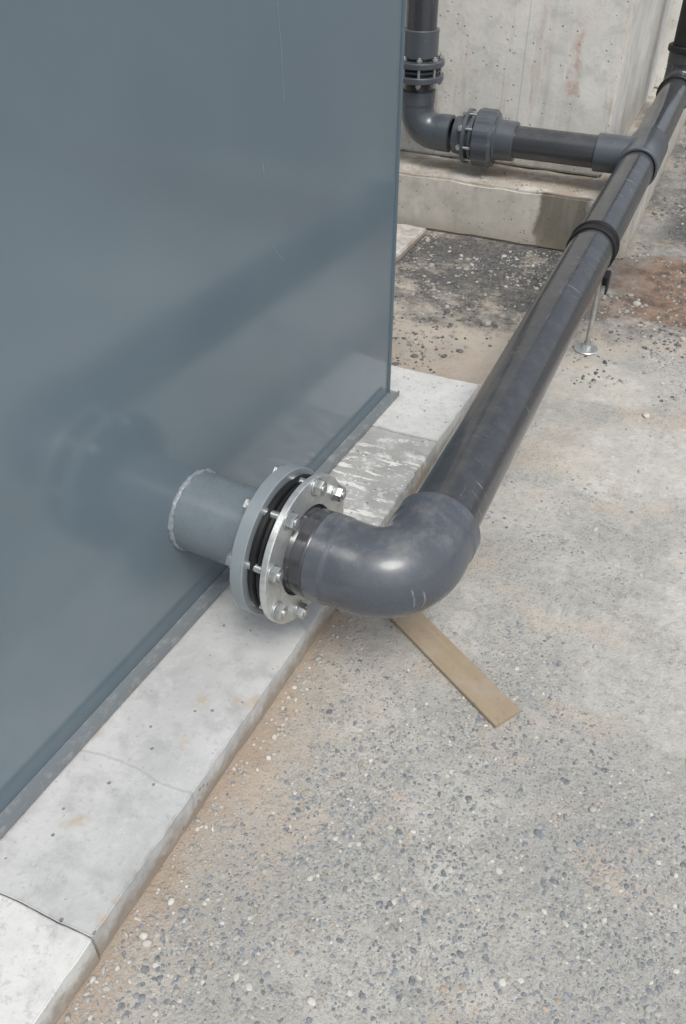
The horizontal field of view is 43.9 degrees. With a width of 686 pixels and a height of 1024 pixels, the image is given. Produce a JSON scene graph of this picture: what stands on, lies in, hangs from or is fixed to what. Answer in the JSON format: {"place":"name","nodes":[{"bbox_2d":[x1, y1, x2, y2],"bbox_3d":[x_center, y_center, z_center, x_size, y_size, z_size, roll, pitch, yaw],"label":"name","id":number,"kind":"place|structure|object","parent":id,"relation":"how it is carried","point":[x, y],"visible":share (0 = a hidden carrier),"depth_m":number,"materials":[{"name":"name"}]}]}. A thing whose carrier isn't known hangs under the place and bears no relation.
{"place":"outdoors","nodes":[
{"label":"outdoors","id":0,"kind":"place"},
{"bbox_2d":[57,122,685,1023],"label":"ground","id":1,"kind":"structure","parent":0,"point":[633,690],"depth_m":1.89,"materials":[{"name":"grey concrete"}]},
{"bbox_2d":[0,894,99,1023],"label":"concrete slab","id":2,"kind":"structure","parent":1,"relation":"on","point":[47,964],"depth_m":1.45,"materials":[{"name":"grey concrete"}]},
{"bbox_2d":[0,427,436,953],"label":"concrete slab","id":3,"kind":"structure","parent":1,"relation":"on","point":[97,854],"depth_m":1.77,"materials":[{"name":"grey concrete"}]},
{"bbox_2d":[0,0,405,837],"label":"storage tank","id":4,"kind":"object","parent":3,"relation":"on","point":[198,218],"visible":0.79,"depth_m":1.67,"materials":[{"name":"grey paint"}]},
{"bbox_2d":[225,0,685,623],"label":"pipeline","id":5,"kind":"object","parent":4,"relation":"attached to","point":[311,542],"visible":0.94,"depth_m":2.07,"materials":[{"name":"grey plastic"}]},
{"bbox_2d":[46,160,685,1023],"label":"loose stones","id":6,"kind":"object","parent":1,"relation":"on","point":[146,942],"visible":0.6,"depth_m":1.82,"materials":[{"name":"grey gravel"}]},
{"bbox_2d":[63,301,685,1023],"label":"embedded pebbles","id":7,"kind":"object","parent":1,"relation":"in","point":[367,879],"visible":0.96,"depth_m":1.64,"materials":[{"name":"stone"}]},
{"bbox_2d":[396,223,426,261],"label":"paving slab","id":8,"kind":"structure","parent":1,"relation":"on","point":[409,237],"depth_m":3.97,"materials":[{"name":"concrete"}]},
{"bbox_2d":[371,366,477,460],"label":"concrete slab","id":9,"kind":"structure","parent":1,"relation":"on","point":[429,407],"depth_m":2.77,"materials":[{"name":"grey concrete"}]},
{"bbox_2d":[390,611,519,727],"bbox_3d":[0.248,0.349,2.061,0.076,0.010,0.446,-23,45,-25],"label":"wooden plank","id":10,"kind":"object","parent":1,"relation":"on","point":[480,691],"visible":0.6,"depth_m":2.02,"materials":[{"name":"brown wood"}]},
{"bbox_2d":[391,129,685,401],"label":"gravel","id":11,"kind":"structure","parent":1,"relation":"on","point":[539,279],"depth_m":3.53,"materials":[{"name":"grey gravel"}]},
{"bbox_2d":[397,0,685,260],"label":"concrete wall","id":12,"kind":"structure","parent":1,"relation":"on","point":[596,67],"depth_m":3.87,"materials":[{"name":"grey concrete"}]},
{"bbox_2d":[566,220,619,354],"bbox_3d":[0.878,-0.810,3.081,0.181,0.479,0.090,16,42,18],"label":"pipe support","id":13,"kind":"object","parent":1,"relation":"on","point":[586,347],"visible":0.59,"depth_m":3.01,"materials":[{"name":"silver metal"}]}
]}

